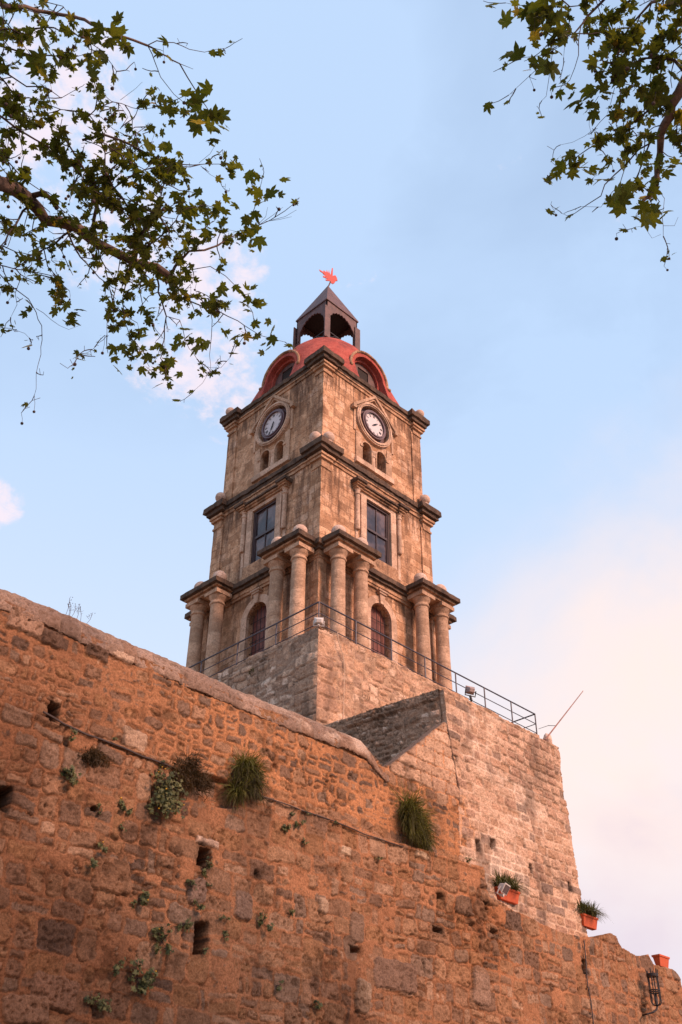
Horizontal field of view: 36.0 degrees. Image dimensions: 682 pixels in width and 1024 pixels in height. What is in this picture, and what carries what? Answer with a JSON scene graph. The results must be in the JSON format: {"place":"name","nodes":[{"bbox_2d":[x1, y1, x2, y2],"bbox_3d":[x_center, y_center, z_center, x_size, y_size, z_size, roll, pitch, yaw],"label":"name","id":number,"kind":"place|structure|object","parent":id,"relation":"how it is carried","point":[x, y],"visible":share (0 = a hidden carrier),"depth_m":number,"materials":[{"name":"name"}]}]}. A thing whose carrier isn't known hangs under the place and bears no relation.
{"place":"outdoors","nodes":[
{"label":"outdoors","id":0,"kind":"place"},
{"bbox_2d":[0,0,681,984],"label":"sky","id":1,"kind":"structure","parent":0,"point":[540,351],"materials":[{"name":"blue"}]},
{"label":"ground","id":2,"kind":"structure","parent":0,"visible":0},
{"bbox_2d":[0,0,298,424],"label":"plane tree","id":3,"kind":"object","parent":2,"relation":"on","point":[88,187],"visible":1,"depth_m":7.62,"materials":[{"name":"green plant"}]},
{"bbox_2d":[0,589,681,1023],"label":"fortress wall","id":4,"kind":"structure","parent":2,"relation":"on","point":[406,933],"depth_m":20.41,"materials":[{"name":"brown stone"}]},
{"bbox_2d":[60,764,81,785],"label":"wall weed","id":5,"kind":"object","parent":4,"relation":"attached to","point":[68,773],"depth_m":18.30,"materials":[{"name":"green plant"}]},
{"bbox_2d":[69,727,77,741],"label":"wall weed","id":6,"kind":"object","parent":4,"relation":"attached to","point":[74,731],"depth_m":18.62,"materials":[{"name":"green plant"}]},
{"bbox_2d":[66,597,92,622],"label":"dry stalks","id":7,"kind":"object","parent":4,"relation":"on","point":[75,610],"visible":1,"depth_m":20.52,"materials":[{"name":"grey plant"}]},
{"bbox_2d":[89,857,98,868],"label":"wall weed","id":8,"kind":"object","parent":4,"relation":"attached to","point":[93,861],"depth_m":17.85,"materials":[{"name":"green plant"}]},
{"bbox_2d":[77,746,116,770],"bbox_3d":[-4.396,4.414,18.893,0.322,0.564,0.944,-30,-45,35],"label":"dry bush","id":9,"kind":"object","parent":4,"relation":"attached to","point":[93,756],"visible":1,"depth_m":18.84,"materials":[{"name":"brown plant"}]},
{"bbox_2d":[84,993,111,1012],"bbox_3d":[-3.902,7.905,16.930,0.233,0.288,0.489,-23,-42,29],"label":"wall weed","id":10,"kind":"object","parent":4,"relation":"attached to","point":[100,1005],"depth_m":16.94,"materials":[{"name":"green plant"}]},
{"bbox_2d":[95,803,102,813],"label":"wall weed","id":11,"kind":"object","parent":4,"relation":"attached to","point":[99,805],"depth_m":18.46,"materials":[{"name":"green plant"}]},
{"bbox_2d":[97,841,107,853],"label":"wall weed","id":12,"kind":"object","parent":4,"relation":"attached to","point":[104,848],"depth_m":18.17,"materials":[{"name":"green plant"}]},
{"bbox_2d":[43,711,172,767],"bbox_3d":[-4.071,4.302,19.397,0.037,0.231,3.352,-30,-45,35],"label":"ledge cable","id":13,"kind":"object","parent":4,"relation":"attached to","point":[84,733],"visible":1,"depth_m":19.16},
{"bbox_2d":[112,957,125,976],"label":"wall weed","id":14,"kind":"object","parent":4,"relation":"attached to","point":[116,969],"depth_m":17.40,"materials":[{"name":"green plant"}]},
{"bbox_2d":[119,797,132,815],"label":"wall weed","id":15,"kind":"object","parent":4,"relation":"attached to","point":[130,811],"depth_m":18.86,"materials":[{"name":"green plant"}]},
{"bbox_2d":[130,890,149,907],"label":"wall weed","id":16,"kind":"object","parent":4,"relation":"attached to","point":[144,896],"depth_m":18.30,"materials":[{"name":"green plant"}]},
{"bbox_2d":[127,955,157,995],"bbox_3d":[-3.349,7.803,17.658,0.322,0.598,0.616,-30,-45,35],"label":"wall weed","id":17,"kind":"object","parent":4,"relation":"attached to","point":[147,980],"depth_m":17.63,"materials":[{"name":"green plant"}]},
{"bbox_2d":[151,923,174,955],"bbox_3d":[-3.091,7.436,18.270,0.503,0.560,0.245,18,-39,-22],"label":"wall weed","id":18,"kind":"object","parent":4,"relation":"attached to","point":[155,930],"depth_m":18.28,"materials":[{"name":"green plant"}]},
{"bbox_2d":[145,760,188,819],"bbox_3d":[-3.202,5.178,19.590,0.381,1.195,0.878,-30,-45,35],"label":"flowering shrub","id":19,"kind":"object","parent":4,"relation":"attached to","point":[166,794],"visible":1,"depth_m":19.51,"materials":[{"name":"green plant"}]},
{"bbox_2d":[176,917,193,931],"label":"wall weed","id":20,"kind":"object","parent":4,"relation":"attached to","point":[186,925],"depth_m":18.76,"materials":[{"name":"green plant"}]},
{"bbox_2d":[162,748,218,801],"bbox_3d":[-2.899,5.095,20.260,0.651,1.249,1.498,-30,-45,35],"label":"dry bush","id":21,"kind":"object","parent":4,"relation":"on","point":[196,779],"visible":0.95,"depth_m":20.23,"materials":[{"name":"brown plant"}]},
{"bbox_2d":[186,879,196,889],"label":"wall weed","id":22,"kind":"object","parent":4,"relation":"attached to","point":[193,884],"depth_m":19.20,"materials":[{"name":"green plant"}]},
{"bbox_2d":[193,899,205,910],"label":"wall weed","id":23,"kind":"object","parent":4,"relation":"attached to","point":[201,907],"depth_m":19.06,"materials":[{"name":"green plant"}]},
{"bbox_2d":[202,856,213,876],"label":"wall weed","id":24,"kind":"object","parent":4,"relation":"attached to","point":[204,868],"depth_m":19.61,"materials":[{"name":"green plant"}]},
{"bbox_2d":[219,915,229,919],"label":"wall weed","id":25,"kind":"object","parent":4,"relation":"attached to","point":[223,917],"depth_m":19.43,"materials":[{"name":"green plant"}]},
{"bbox_2d":[223,930,228,940],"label":"wall weed","id":26,"kind":"object","parent":4,"relation":"attached to","point":[225,933],"depth_m":19.29,"materials":[{"name":"green plant"}]},
{"bbox_2d":[212,741,274,817],"bbox_3d":[-1.823,5.448,21.167,1.020,1.820,1.418,-18,-40,24],"label":"grass tuft","id":27,"kind":"object","parent":4,"relation":"hanging from","point":[249,776],"visible":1,"depth_m":21.10,"materials":[{"name":"green plant"}]},
{"bbox_2d":[258,908,274,931],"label":"wall weed","id":28,"kind":"object","parent":4,"relation":"attached to","point":[269,927],"depth_m":20.02,"materials":[{"name":"green plant"}]},
{"bbox_2d":[276,979,283,991],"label":"wall weed","id":29,"kind":"object","parent":4,"relation":"attached to","point":[279,988],"depth_m":19.70,"materials":[{"name":"green plant"}]},
{"bbox_2d":[281,824,290,832],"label":"wall weed","id":30,"kind":"object","parent":4,"relation":"attached to","point":[283,827],"depth_m":21.50,"materials":[{"name":"green plant"}]},
{"bbox_2d":[289,908,295,915],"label":"wall weed","id":31,"kind":"object","parent":4,"relation":"attached to","point":[291,912],"depth_m":20.68,"materials":[{"name":"green plant"}]},
{"bbox_2d":[294,818,306,827],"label":"wall weed","id":32,"kind":"object","parent":4,"relation":"attached to","point":[296,824],"depth_m":21.77,"materials":[{"name":"green plant"}]},
{"bbox_2d":[313,1000,322,1009],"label":"wall weed","id":33,"kind":"object","parent":4,"relation":"attached to","point":[319,1006],"depth_m":20.17,"materials":[{"name":"green plant"}]},
{"bbox_2d":[262,796,402,846],"bbox_3d":[0.024,6.771,22.703,0.023,0.076,4.947,-30,-45,35],"label":"ledge cable","id":34,"kind":"object","parent":4,"relation":"attached to","point":[334,821],"visible":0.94,"depth_m":22.65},
{"bbox_2d":[388,774,443,858],"bbox_3d":[1.754,7.045,24.431,1.251,2.126,1.764,-30,-45,35],"label":"grass tuft","id":35,"kind":"object","parent":4,"relation":"hanging from","point":[417,827],"visible":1,"depth_m":24.27,"materials":[{"name":"green plant"}]},
{"bbox_2d":[496,883,510,896],"bbox_3d":[3.923,9.111,25.303,0.249,0.304,0.405,-18,-39,24],"label":"floodlight","id":36,"kind":"object","parent":4,"relation":"attached to","point":[503,888],"visible":1,"depth_m":25.24,"materials":[{"name":"white metal"}]},
{"bbox_2d":[583,940,593,1023],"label":"wall conduit","id":37,"kind":"object","parent":4,"relation":"attached to","point":[587,982],"depth_m":26.32,"materials":[{"name":"brown"}]},
{"bbox_2d":[574,898,607,930],"bbox_3d":[6.549,10.701,28.010,1.312,0.750,1.660,-30,-45,35],"label":"planter","id":38,"kind":"object","parent":4,"relation":"on","point":[590,915],"visible":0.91,"depth_m":27.88,"materials":[{"name":"ceramic"}]},
{"bbox_2d":[642,968,661,1015],"bbox_3d":[8.183,12.743,27.819,0.556,1.150,0.458,7,-36,-9],"label":"wall lamp","id":39,"kind":"object","parent":4,"relation":"attached to","point":[653,975],"visible":1,"depth_m":27.77,"materials":[{"name":"black metal"}]},
{"bbox_2d":[651,954,669,967],"bbox_3d":[9.113,12.792,29.862,0.269,0.300,0.569,-30,-45,35],"label":"planter","id":40,"kind":"object","parent":4,"relation":"on","point":[660,960],"visible":0.88,"depth_m":29.76,"materials":[{"name":"ceramic"}]},
{"bbox_2d":[213,627,539,737],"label":"stone terrace","id":41,"kind":"structure","parent":2,"relation":"on","point":[302,674],"depth_m":33.04,"materials":[{"name":"beige stone"}]},
{"bbox_2d":[313,617,324,626],"bbox_3d":[-0.694,3.430,32.868,0.367,0.312,0.208,4,-36,-4],"label":"floodlight","id":42,"kind":"object","parent":41,"relation":"on","point":[318,621],"visible":1,"depth_m":32.84,"materials":[{"name":"white metal"}]},
{"bbox_2d":[180,268,459,691],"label":"clock tower","id":43,"kind":"structure","parent":41,"relation":"on","point":[321,497],"depth_m":40.75,"materials":[{"name":"stone"}]},
{"bbox_2d":[249,605,266,655],"bbox_3d":[-2.889,4.889,37.852,1.110,3.485,0.182,-30,-45,35],"label":"door","id":44,"kind":"structure","parent":43,"relation":"in","point":[259,621],"depth_m":38.32,"materials":[{"name":"brown wood"}]},
{"bbox_2d":[251,500,275,563],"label":"window","id":45,"kind":"structure","parent":43,"relation":"in","point":[264,518],"depth_m":40.90,"materials":[{"name":"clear glass"}]},
{"bbox_2d":[367,501,389,565],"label":"window","id":46,"kind":"structure","parent":43,"relation":"in","point":[378,533],"depth_m":40.87,"materials":[{"name":"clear glass"}]},
{"bbox_2d":[371,607,387,656],"bbox_3d":[1.241,4.937,37.854,0.182,3.485,1.110,-30,-45,35],"label":"door","id":47,"kind":"structure","parent":43,"relation":"in","point":[377,620],"depth_m":38.35,"materials":[{"name":"brown wood"}]},
{"bbox_2d":[337,632,344,718],"bbox_3d":[-0.010,5.085,32.349,0.025,3.023,0.373,-30,-45,35],"label":"hanging cord","id":48,"kind":"object","parent":41,"relation":"hanging from","point":[344,674],"visible":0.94,"depth_m":32.55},
{"bbox_2d":[188,601,537,733],"bbox_3d":[-0.190,7.697,39.253,9.966,1.066,11.572,-30,-45,35],"label":"terrace railing","id":49,"kind":"object","parent":41,"relation":"on","point":[391,659],"visible":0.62,"depth_m":35.49,"materials":[{"name":"grey metal"}]},
{"bbox_2d":[324,689,587,936],"bbox_3d":[2.615,12.255,26.330,5.074,14.040,6.111,-30,-45,35],"label":"stone bastion","id":50,"kind":"object","parent":2,"relation":"on","point":[514,817],"visible":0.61,"depth_m":27.76,"materials":[{"name":"beige stone"}]},
{"bbox_2d":[465,685,475,701],"bbox_3d":[3.578,5.003,28.907,0.356,0.458,0.196,16,-39,-21],"label":"floodlight","id":51,"kind":"object","parent":50,"relation":"on","point":[470,690],"visible":1,"depth_m":28.91,"materials":[{"name":"grey metal"}]},
{"bbox_2d":[489,870,532,904],"bbox_3d":[4.061,9.259,25.974,1.280,0.761,1.580,-30,-45,35],"label":"planter","id":52,"kind":"object","parent":50,"relation":"on","point":[512,896],"visible":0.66,"depth_m":25.81,"materials":[{"name":"ceramic"}]},
{"bbox_2d":[542,734,552,743],"bbox_3d":[6.112,6.719,30.980,0.302,0.358,0.264,16,-38,-20],"label":"loose stone","id":53,"kind":"object","parent":50,"relation":"on","point":[549,739],"visible":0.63,"depth_m":30.92,"materials":[{"name":"beige stone"}]},
{"bbox_2d":[539,691,582,739],"bbox_3d":[7.418,7.367,35.129,1.429,4.065,8.436,-6,-36,9],"label":"leaning pole","id":54,"kind":"object","parent":50,"relation":"on","point":[560,719],"visible":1,"depth_m":31.79,"materials":[{"name":"black metal"}]},
{"bbox_2d":[483,0,681,270],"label":"plane tree","id":55,"kind":"object","parent":2,"relation":"on","point":[650,95],"visible":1,"depth_m":6.75,"materials":[{"name":"green plant"}]}
]}

